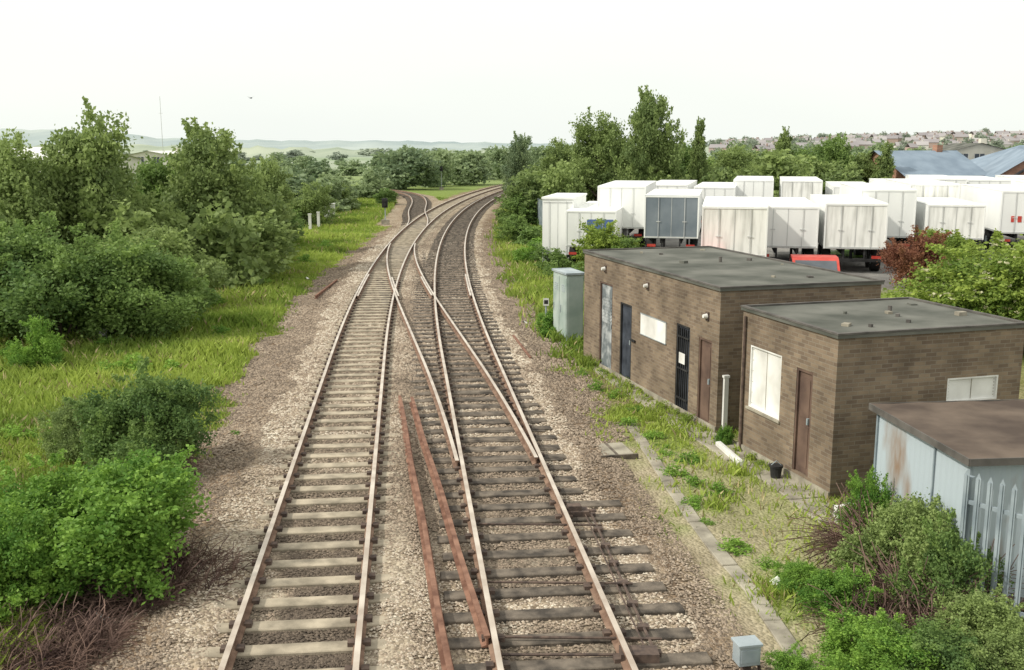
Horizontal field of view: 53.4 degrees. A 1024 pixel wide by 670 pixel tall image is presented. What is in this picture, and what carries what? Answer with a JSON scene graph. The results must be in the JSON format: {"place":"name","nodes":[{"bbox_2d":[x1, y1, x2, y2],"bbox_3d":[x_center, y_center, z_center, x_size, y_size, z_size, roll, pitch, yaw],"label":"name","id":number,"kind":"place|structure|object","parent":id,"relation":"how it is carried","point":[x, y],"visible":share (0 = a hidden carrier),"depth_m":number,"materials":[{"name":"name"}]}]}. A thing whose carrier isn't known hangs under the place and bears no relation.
{"place":"outdoors","nodes":[
{"label":"outdoors","id":0,"kind":"place"},
{"bbox_2d":[0,196,448,669],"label":"grass","id":1,"kind":"structure","parent":0,"point":[188,347],"depth_m":29.88,"materials":[{"name":"plant"}]},
{"bbox_2d":[0,128,691,150],"bbox_3d":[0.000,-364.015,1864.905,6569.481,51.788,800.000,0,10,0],"label":"hills","id":2,"kind":"structure","parent":0,"point":[33,137],"depth_m":1911.17,"materials":[{"name":"green plant"}]},
{"bbox_2d":[190,184,502,669],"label":"railway track","id":3,"kind":"structure","parent":0,"point":[358,645],"depth_m":17.43,"materials":[{"name":"wood"}]},
{"bbox_2d":[11,140,940,157],"bbox_3d":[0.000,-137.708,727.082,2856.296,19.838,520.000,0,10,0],"label":"hills","id":4,"kind":"structure","parent":0,"point":[251,152],"depth_m":772.77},
{"bbox_2d":[709,130,1023,151],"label":"distant houses","id":5,"kind":"structure","parent":4,"relation":"on","point":[928,139],"depth_m":739.03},
{"bbox_2d":[0,151,1023,669],"bbox_3d":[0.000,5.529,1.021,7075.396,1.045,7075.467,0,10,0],"label":"ground","id":6,"kind":"structure","parent":0,"point":[748,619],"depth_m":16.30,"materials":[{"name":"gravel"}]},
{"bbox_2d":[0,219,39,345],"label":"hawthorn bush","id":7,"kind":"object","parent":6,"relation":"on","point":[3,228],"visible":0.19,"depth_m":31.51,"materials":[{"name":"green plant"}]},
{"bbox_2d":[1,314,66,370],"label":"hawthorn bush","id":8,"kind":"object","parent":6,"relation":"on","point":[48,347],"visible":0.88,"depth_m":28.01,"materials":[{"name":"green plant"}]},
{"bbox_2d":[0,127,76,242],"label":"deciduous tree","id":9,"kind":"object","parent":6,"relation":"on","point":[20,198],"visible":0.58,"depth_m":40.64,"materials":[{"name":"green plant"}]},
{"bbox_2d":[0,490,94,627],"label":"bramble bush","id":10,"kind":"object","parent":6,"relation":"on","point":[25,574],"visible":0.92,"depth_m":13.22,"materials":[{"name":"green plant"}]},
{"bbox_2d":[0,448,114,556],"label":"bramble bush","id":11,"kind":"object","parent":6,"relation":"on","point":[41,489],"visible":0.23,"depth_m":14.77,"materials":[{"name":"green plant"}]},
{"bbox_2d":[33,395,111,462],"bbox_3d":[-8.570,1.900,20.234,1.725,1.312,1.576,-5,11,-24],"label":"hawthorn bush","id":12,"kind":"object","parent":6,"relation":"on","point":[64,429],"visible":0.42,"depth_m":20.01,"materials":[{"name":"green plant"}]},
{"bbox_2d":[0,585,150,669],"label":"dead brambles","id":13,"kind":"object","parent":6,"relation":"on","point":[67,641],"visible":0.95,"depth_m":12.41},
{"bbox_2d":[0,210,157,344],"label":"hawthorn bush","id":14,"kind":"object","parent":6,"relation":"on","point":[37,290],"visible":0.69,"depth_m":30.97,"materials":[{"name":"green plant"}]},
{"bbox_2d":[33,96,177,251],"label":"deciduous tree","id":15,"kind":"object","parent":6,"relation":"on","point":[81,171],"visible":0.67,"depth_m":42.52,"materials":[{"name":"green plant"}]},
{"bbox_2d":[0,442,211,605],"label":"bramble bush","id":16,"kind":"object","parent":6,"relation":"on","point":[140,511],"visible":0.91,"depth_m":13.63,"materials":[{"name":"green plant"}]},
{"bbox_2d":[39,218,221,345],"bbox_3d":[-12.259,-1.806,33.169,5.531,4.038,5.758,-5,11,-24],"label":"hawthorn bush","id":17,"kind":"object","parent":6,"relation":"on","point":[167,293],"visible":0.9,"depth_m":32.19,"materials":[{"name":"green plant"}]},
{"bbox_2d":[62,355,227,473],"bbox_3d":[-6.789,1.546,19.449,2.730,2.337,2.995,8,13,37],"label":"hawthorn bush","id":18,"kind":"object","parent":6,"relation":"on","point":[144,412],"visible":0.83,"depth_m":19.06,"materials":[{"name":"green plant"}]},
{"bbox_2d":[43,531,266,623],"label":"dead brambles","id":19,"kind":"object","parent":6,"relation":"on","point":[185,569],"visible":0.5,"depth_m":13.91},
{"bbox_2d":[133,151,195,208],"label":"deciduous tree","id":20,"kind":"object","parent":6,"relation":"on","point":[152,172],"visible":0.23,"depth_m":50.15,"materials":[{"name":"green plant"}]},
{"bbox_2d":[125,225,234,303],"bbox_3d":[-13.108,-2.499,38.600,5.008,3.406,4.529,6,12,31],"label":"hawthorn bush","id":21,"kind":"object","parent":6,"relation":"on","point":[214,272],"visible":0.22,"depth_m":38.72,"materials":[{"name":"green plant"}]},
{"bbox_2d":[68,169,305,291],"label":"shrub thicket","id":22,"kind":"object","parent":6,"relation":"on","point":[244,247],"visible":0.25,"depth_m":43.92,"materials":[{"name":"green plant"}]},
{"bbox_2d":[147,116,273,238],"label":"deciduous tree","id":23,"kind":"object","parent":6,"relation":"on","point":[203,158],"visible":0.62,"depth_m":47.89,"materials":[{"name":"green plant"}]},
{"bbox_2d":[109,159,393,211],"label":"shrub thicket","id":24,"kind":"object","parent":6,"relation":"on","point":[369,186],"visible":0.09,"depth_m":104.02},
{"bbox_2d":[248,155,297,249],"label":"deciduous tree","id":25,"kind":"object","parent":6,"relation":"on","point":[277,179],"visible":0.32,"depth_m":58.53,"materials":[{"name":"green plant"}]},
{"bbox_2d":[227,152,366,177],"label":"distant woodland","id":26,"kind":"object","parent":6,"relation":"on","point":[312,167],"visible":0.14,"depth_m":219.02,"materials":[{"name":"green plant"}]},
{"bbox_2d":[289,180,340,225],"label":"willow bush","id":27,"kind":"object","parent":6,"relation":"on","point":[309,202],"visible":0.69,"depth_m":78.84,"materials":[{"name":"green plant"}]},
{"bbox_2d":[123,147,544,160],"bbox_3d":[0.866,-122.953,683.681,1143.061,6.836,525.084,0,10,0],"label":"distant hedgerows","id":28,"kind":"object","parent":6,"relation":"on","point":[297,152],"visible":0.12,"depth_m":492.30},
{"bbox_2d":[12,221,772,669],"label":"ballast stones","id":29,"kind":"object","parent":6,"relation":"on","point":[276,353],"visible":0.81,"depth_m":18.92,"materials":[{"name":"gravel"}]},
{"bbox_2d":[0,239,784,570],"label":"nettle patches","id":30,"kind":"object","parent":6,"relation":"on","point":[696,503],"visible":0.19,"depth_m":21.55,"materials":[{"name":"green plant"}]},
{"bbox_2d":[397,395,453,669],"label":"stored rail","id":31,"kind":"object","parent":6,"relation":"on","point":[446,661],"visible":1,"depth_m":14.72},
{"bbox_2d":[357,243,563,467],"bbox_3d":[-3.804,-1.490,40.880,4.850,0.326,44.492,-1,11,-6],"label":"railway crossover","id":32,"kind":"object","parent":6,"relation":"on","point":[513,422],"visible":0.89,"depth_m":25.48,"materials":[{"name":"metal"}]},
{"bbox_2d":[360,143,574,189],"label":"distant woodland","id":33,"kind":"object","parent":6,"relation":"on","point":[404,167],"visible":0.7,"depth_m":159.80,"materials":[{"name":"green plant"}]},
{"bbox_2d":[494,191,537,225],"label":"hawthorn bush","id":34,"kind":"object","parent":6,"relation":"on","point":[531,217],"visible":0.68,"depth_m":78.40,"materials":[{"name":"green plant"}]},
{"bbox_2d":[493,214,541,241],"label":"hawthorn bush","id":35,"kind":"object","parent":6,"relation":"on","point":[511,228],"visible":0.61,"depth_m":65.27,"materials":[{"name":"green plant"}]},
{"bbox_2d":[499,131,537,191],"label":"deciduous tree","id":36,"kind":"object","parent":6,"relation":"on","point":[518,154],"visible":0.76,"depth_m":108.18,"materials":[{"name":"green plant"}]},
{"bbox_2d":[511,211,584,276],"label":"trackside scrub","id":37,"kind":"object","parent":6,"relation":"on","point":[558,259],"visible":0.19,"depth_m":51.44,"materials":[{"name":"green plant"}]},
{"bbox_2d":[533,137,573,178],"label":"deciduous tree","id":38,"kind":"object","parent":6,"relation":"on","point":[560,150],"visible":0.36,"depth_m":93.93,"materials":[{"name":"green plant"}]},
{"bbox_2d":[541,193,586,261],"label":"trailer","id":39,"kind":"object","parent":6,"relation":"on","point":[555,206],"visible":0.56,"depth_m":52.41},
{"bbox_2d":[420,190,712,669],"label":"railway track","id":40,"kind":"structure","parent":6,"relation":"on","point":[468,217],"depth_m":16.45,"materials":[{"name":"wood"}]},
{"bbox_2d":[409,397,489,647],"bbox_3d":[-1.343,2.622,18.202,0.163,0.155,12.146,-2,11,-10],"label":"stored rail","id":41,"kind":"object","parent":40,"relation":"on","point":[480,624],"visible":1,"depth_m":15.42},
{"bbox_2d":[476,503,661,662],"bbox_3d":[0.627,3.345,14.325,2.004,0.220,5.091,-1,11,-6],"label":"point rodding","id":42,"kind":"object","parent":6,"relation":"on","point":[650,653],"visible":0.95,"depth_m":12.98,"materials":[{"name":"metal"}]},
{"bbox_2d":[564,106,630,199],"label":"deciduous tree","id":43,"kind":"object","parent":6,"relation":"on","point":[594,145],"visible":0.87,"depth_m":84.68,"materials":[{"name":"green plant"}]},
{"bbox_2d":[566,201,629,263],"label":"semi trailer","id":44,"kind":"object","parent":6,"relation":"on","point":[591,211],"visible":0.36,"depth_m":50.54,"materials":[{"name":"white paint"}]},
{"bbox_2d":[571,217,644,266],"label":"willow bush","id":45,"kind":"object","parent":6,"relation":"on","point":[598,238],"visible":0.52,"depth_m":48.22,"materials":[{"name":"green plant"}]},
{"bbox_2d":[597,180,655,245],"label":"semi trailer","id":46,"kind":"object","parent":6,"relation":"on","point":[628,196],"visible":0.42,"depth_m":53.16,"materials":[{"name":"white paint"}]},
{"bbox_2d":[609,85,688,180],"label":"deciduous tree","id":47,"kind":"object","parent":6,"relation":"on","point":[649,138],"visible":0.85,"depth_m":77.08,"materials":[{"name":"green plant"}]},
{"bbox_2d":[644,189,702,247],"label":"semi trailer","id":48,"kind":"object","parent":6,"relation":"on","point":[672,213],"visible":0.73,"depth_m":47.35,"materials":[{"name":"blue paint"}]},
{"bbox_2d":[492,148,896,221],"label":"shrub thicket","id":49,"kind":"object","parent":6,"relation":"on","point":[553,180],"visible":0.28,"depth_m":77.70,"materials":[{"name":"green plant"}]},
{"bbox_2d":[686,116,710,184],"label":"deciduous tree","id":50,"kind":"object","parent":6,"relation":"on","point":[698,161],"visible":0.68,"depth_m":81.81,"materials":[{"name":"green plant"}]},
{"bbox_2d":[694,182,736,229],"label":"semi trailer","id":51,"kind":"object","parent":6,"relation":"on","point":[719,189],"visible":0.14,"depth_m":62.57,"materials":[{"name":"white paint"}]},
{"bbox_2d":[625,423,814,668],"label":"cable trough","id":52,"kind":"object","parent":6,"relation":"on","point":[777,628],"visible":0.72,"depth_m":15.45,"materials":[{"name":"concrete"}]},
{"bbox_2d":[583,254,880,430],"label":"walls","id":53,"kind":"structure","parent":6,"relation":"on","point":[671,302],"depth_m":23.50,"materials":[{"name":"brown brick"}]},
{"bbox_2d":[599,281,612,368],"bbox_3d":[2.626,-0.237,28.052,0.100,2.420,0.940,-3,11,-16],"label":"door","id":54,"kind":"structure","parent":53,"relation":"attached to","point":[606,304],"depth_m":28.11,"materials":[{"name":"metal"}]},
{"bbox_2d":[620,302,635,378],"bbox_3d":[3.043,0.219,26.602,0.150,2.050,1.070,-3,11,-16],"label":"door","id":55,"kind":"structure","parent":53,"relation":"attached to","point":[625,338],"depth_m":26.80,"materials":[{"name":"blue metal"}]},
{"bbox_2d":[640,313,666,344],"bbox_3d":[3.454,-0.163,24.953,0.033,0.540,1.520,-3,11,-16],"label":"sign board","id":56,"kind":"object","parent":53,"relation":"attached to","point":[655,329],"visible":1,"depth_m":24.89,"materials":[{"name":"white paint"}]},
{"bbox_2d":[675,323,689,410],"bbox_3d":[3.970,0.782,23.554,0.120,2.050,0.700,-3,11,-16],"label":"door","id":57,"kind":"structure","parent":53,"relation":"attached to","point":[682,366],"depth_m":23.52,"materials":[{"name":"black metal"}]},
{"bbox_2d":[697,337,711,422],"bbox_3d":[4.292,1.033,22.526,0.100,1.930,0.610,-3,11,-16],"label":"door","id":58,"kind":"structure","parent":53,"relation":"attached to","point":[704,378],"depth_m":22.58,"materials":[{"name":"wood"}]},
{"bbox_2d":[582,246,884,291],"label":"roof","id":59,"kind":"structure","parent":53,"relation":"on","point":[716,268],"depth_m":24.85,"materials":[{"name":"concrete"}]},
{"bbox_2d":[701,196,768,256],"bbox_3d":[9.394,-4.202,43.361,2.500,2.980,8.053,2,11,11],"label":"semi trailer","id":60,"kind":"object","parent":6,"relation":"on","point":[739,224],"visible":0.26,"depth_m":39.44,"materials":[{"name":"white paint"}]},
{"bbox_2d":[710,145,770,181],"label":"deciduous tree","id":61,"kind":"object","parent":6,"relation":"on","point":[735,160],"visible":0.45,"depth_m":89.48,"materials":[{"name":"green plant"}]},
{"bbox_2d":[731,635,762,669],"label":"trackside junction box","id":62,"kind":"object","parent":6,"relation":"on","point":[746,654],"visible":1,"depth_m":11.80,"materials":[{"name":"metal"}]},
{"bbox_2d":[733,176,773,196],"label":"semi trailer","id":63,"kind":"object","parent":6,"relation":"on","point":[754,186],"visible":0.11,"depth_m":64.67,"materials":[{"name":"white paint"}]},
{"bbox_2d":[484,205,1023,669],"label":"grass","id":64,"kind":"structure","parent":6,"relation":"on","point":[534,283],"depth_m":22.62,"materials":[{"name":"plant"}]},
{"bbox_2d":[552,268,583,340],"bbox_3d":[1.803,-0.898,32.762,0.660,2.370,1.400,-3,11,-16],"label":"lineside relay cabinet","id":65,"kind":"object","parent":64,"relation":"on","point":[568,288],"visible":0.9,"depth_m":32.21,"materials":[{"name":"metal"}]},
{"bbox_2d":[528,139,1023,168],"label":"distant woodland","id":66,"kind":"object","parent":6,"relation":"on","point":[876,147],"visible":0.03,"depth_m":168.47,"materials":[{"name":"green plant"}]},
{"bbox_2d":[762,197,819,260],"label":"semi trailer","id":67,"kind":"object","parent":6,"relation":"on","point":[793,223],"visible":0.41,"depth_m":42.90,"materials":[{"name":"white paint"}]},
{"bbox_2d":[760,640,822,669],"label":"weed clump","id":68,"kind":"object","parent":6,"relation":"on","point":[794,662],"visible":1,"depth_m":11.70,"materials":[{"name":"green plant"}]},
{"bbox_2d":[767,556,826,594],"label":"weed clump","id":69,"kind":"object","parent":6,"relation":"on","point":[793,574],"visible":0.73,"depth_m":14.32,"materials":[{"name":"green plant"}]},
{"bbox_2d":[779,176,822,199],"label":"semi trailer","id":70,"kind":"object","parent":6,"relation":"on","point":[796,186],"visible":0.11,"depth_m":64.09,"materials":[{"name":"white paint"}]},
{"bbox_2d":[790,254,839,270],"bbox_3d":[11.565,-2.433,38.957,1.760,1.100,4.110,2,11,12],"label":"parked car","id":71,"kind":"object","parent":6,"relation":"on","point":[831,262],"visible":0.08,"depth_m":38.59,"materials":[{"name":"red paint"}]},
{"bbox_2d":[807,131,859,169],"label":"deciduous tree","id":72,"kind":"object","parent":6,"relation":"on","point":[835,150],"visible":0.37,"depth_m":89.18,"materials":[{"name":"green plant"}]},
{"bbox_2d":[776,483,904,579],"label":"dead brambles","id":73,"kind":"object","parent":6,"relation":"on","point":[830,540],"visible":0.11,"depth_m":15.32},
{"bbox_2d":[793,563,887,626],"bbox_3d":[4.388,3.373,13.503,1.276,0.826,1.225,0,10,-3],"label":"weed clump","id":74,"kind":"object","parent":6,"relation":"on","point":[838,582],"visible":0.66,"depth_m":13.34,"materials":[{"name":"green plant"}]},
{"bbox_2d":[810,194,888,270],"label":"semi trailer","id":75,"kind":"object","parent":6,"relation":"on","point":[857,222],"visible":0.81,"depth_m":42.49,"materials":[{"name":"white paint"}]},
{"bbox_2d":[705,128,1023,154],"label":"distant town trees","id":76,"kind":"object","parent":6,"relation":"on","point":[753,142],"visible":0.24,"depth_m":704.73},
{"bbox_2d":[834,465,898,532],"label":"weed clump","id":77,"kind":"object","parent":6,"relation":"on","point":[872,489],"visible":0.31,"depth_m":15.59,"materials":[{"name":"green plant"}]},
{"bbox_2d":[839,183,916,254],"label":"semi trailer","id":78,"kind":"object","parent":6,"relation":"on","point":[901,201],"visible":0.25,"depth_m":47.72,"materials":[{"name":"white paint"}]},
{"bbox_2d":[794,564,963,652],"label":"dead brambles","id":79,"kind":"object","parent":6,"relation":"on","point":[889,606],"visible":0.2,"depth_m":12.93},
{"bbox_2d":[813,606,944,669],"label":"weed clump","id":80,"kind":"object","parent":6,"relation":"on","point":[872,647],"visible":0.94,"depth_m":11.80,"materials":[{"name":"green plant"}]},
{"bbox_2d":[738,311,1023,498],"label":"walls","id":81,"kind":"structure","parent":6,"relation":"on","point":[853,378],"depth_m":18.07,"materials":[{"name":"brown brick"}]},
{"bbox_2d":[745,345,781,423],"bbox_3d":[4.941,0.934,19.835,0.130,1.300,1.250,-3,11,-16],"label":"boarded window","id":82,"kind":"structure","parent":81,"relation":"attached to","point":[765,382],"depth_m":19.87,"materials":[{"name":"white paint"}]},
{"bbox_2d":[737,442,829,498],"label":"plinth","id":83,"kind":"structure","parent":81,"relation":"attached to","point":[795,477],"depth_m":18.98,"materials":[{"name":"concrete"}]},
{"bbox_2d":[792,367,812,476],"bbox_3d":[5.353,1.588,18.637,0.100,1.950,0.530,-3,11,-16],"label":"door","id":84,"kind":"structure","parent":81,"relation":"attached to","point":[804,385],"depth_m":18.68,"materials":[{"name":"wood"}]},
{"bbox_2d":[740,297,1023,338],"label":"roof","id":85,"kind":"structure","parent":81,"relation":"on","point":[860,318],"depth_m":19.19,"materials":[{"name":"concrete"}]},
{"bbox_2d":[946,375,999,400],"bbox_3d":[8.305,0.992,18.423,1.200,0.500,0.130,-3,11,-16],"label":"boarded window","id":86,"kind":"structure","parent":81,"relation":"attached to","point":[973,388],"depth_m":18.44,"materials":[{"name":"white paint"}]},
{"bbox_2d":[868,140,895,179],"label":"deciduous tree","id":87,"kind":"object","parent":6,"relation":"on","point":[886,166],"visible":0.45,"depth_m":85.72,"materials":[{"name":"green plant"}]},
{"bbox_2d":[862,152,904,182],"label":"walls","id":88,"kind":"structure","parent":6,"relation":"on","point":[898,174],"depth_m":87.18,"materials":[{"name":"red brick"}]},
{"bbox_2d":[866,145,986,175],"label":"roof","id":89,"kind":"structure","parent":88,"relation":"on","point":[937,160],"depth_m":88.55,"materials":[{"name":"blue metal"}]},
{"bbox_2d":[820,487,958,581],"bbox_3d":[5.284,2.915,14.141,1.760,1.540,1.927,1,10,3],"label":"weed clump","id":90,"kind":"object","parent":6,"relation":"on","point":[913,509],"visible":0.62,"depth_m":14.05,"materials":[{"name":"green plant"}]},
{"bbox_2d":[876,225,952,287],"bbox_3d":[15.550,-3.003,38.855,3.024,2.444,3.317,1,10,3],"label":"red leaved shrub","id":91,"kind":"object","parent":6,"relation":"on","point":[900,258],"visible":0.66,"depth_m":38.33,"materials":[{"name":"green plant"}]},
{"bbox_2d":[818,533,1023,628],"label":"dead brambles","id":92,"kind":"object","parent":6,"relation":"on","point":[881,573],"visible":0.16,"depth_m":13.29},
{"bbox_2d":[884,178,960,243],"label":"semi trailer","id":93,"kind":"object","parent":6,"relation":"on","point":[929,188],"visible":0.11,"depth_m":53.60,"materials":[{"name":"white paint"}]},
{"bbox_2d":[873,612,1007,669],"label":"weed clump","id":94,"kind":"object","parent":6,"relation":"on","point":[951,650],"visible":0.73,"depth_m":11.56,"materials":[{"name":"green plant"}]},
{"bbox_2d":[869,399,1023,599],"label":"corrugated shed","id":95,"kind":"structure","parent":6,"relation":"on","point":[940,448],"depth_m":14.62,"materials":[{"name":"metal"}]},
{"bbox_2d":[879,507,1015,622],"bbox_3d":[5.705,3.047,13.317,1.667,1.571,1.520,6,12,31],"label":"weed clump","id":96,"kind":"object","parent":6,"relation":"on","point":[954,554],"visible":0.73,"depth_m":13.08,"materials":[{"name":"green plant"}]},
{"bbox_2d":[915,197,985,250],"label":"semi trailer","id":97,"kind":"object","parent":6,"relation":"on","point":[965,218],"visible":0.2,"depth_m":46.87,"materials":[{"name":"white paint"}]},
{"bbox_2d":[915,227,988,264],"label":"hawthorn bush","id":98,"kind":"object","parent":6,"relation":"on","point":[956,240],"visible":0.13,"depth_m":40.52,"materials":[{"name":"green plant"}]},
{"bbox_2d":[881,228,1023,320],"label":"elder bush","id":99,"kind":"object","parent":6,"relation":"on","point":[958,275],"visible":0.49,"depth_m":31.39,"materials":[{"name":"green plant"}]},
{"bbox_2d":[912,583,1023,665],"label":"weed clump","id":100,"kind":"object","parent":6,"relation":"on","point":[988,612],"visible":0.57,"depth_m":12.09,"materials":[{"name":"green plant"}]},
{"bbox_2d":[940,251,1023,353],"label":"elder bush","id":101,"kind":"object","parent":6,"relation":"on","point":[1004,288],"visible":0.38,"depth_m":30.16,"materials":[{"name":"green plant"}]},
{"bbox_2d":[957,469,1023,617],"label":"palisade fence","id":102,"kind":"object","parent":6,"relation":"on","point":[969,505],"visible":0.54,"depth_m":12.89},
{"bbox_2d":[960,184,1023,250],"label":"semi trailer","id":103,"kind":"object","parent":6,"relation":"on","point":[1004,203],"visible":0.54,"depth_m":50.81,"materials":[{"name":"white paint"}]},
{"bbox_2d":[965,622,1023,669],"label":"weed clump","id":104,"kind":"object","parent":6,"relation":"on","point":[1017,656],"visible":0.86,"depth_m":11.43,"materials":[{"name":"green plant"}]},
{"bbox_2d":[0,0,1023,144],"label":"sky","id":105,"kind":"structure","parent":0,"point":[462,71],"materials":[{"name":"white"}]},
{"bbox_2d":[559,342,834,524],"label":"concrete path","id":106,"kind":"structure","parent":0,"point":[765,475],"depth_m":19.16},
{"bbox_2d":[601,369,768,468],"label":"wall foot weeds","id":107,"kind":"object","parent":106,"relation":"on","point":[685,418],"depth_m":23.71,"materials":[{"name":"green plant"}]},
{"bbox_2d":[1000,161,1023,174],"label":"walls","id":108,"kind":"structure","parent":0,"point":[1016,169],"depth_m":83.40,"materials":[{"name":"red brick"}]},
{"bbox_2d":[983,149,1023,177],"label":"roof","id":109,"kind":"structure","parent":108,"relation":"on","point":[1006,161],"depth_m":88.03,"materials":[{"name":"blue metal"}]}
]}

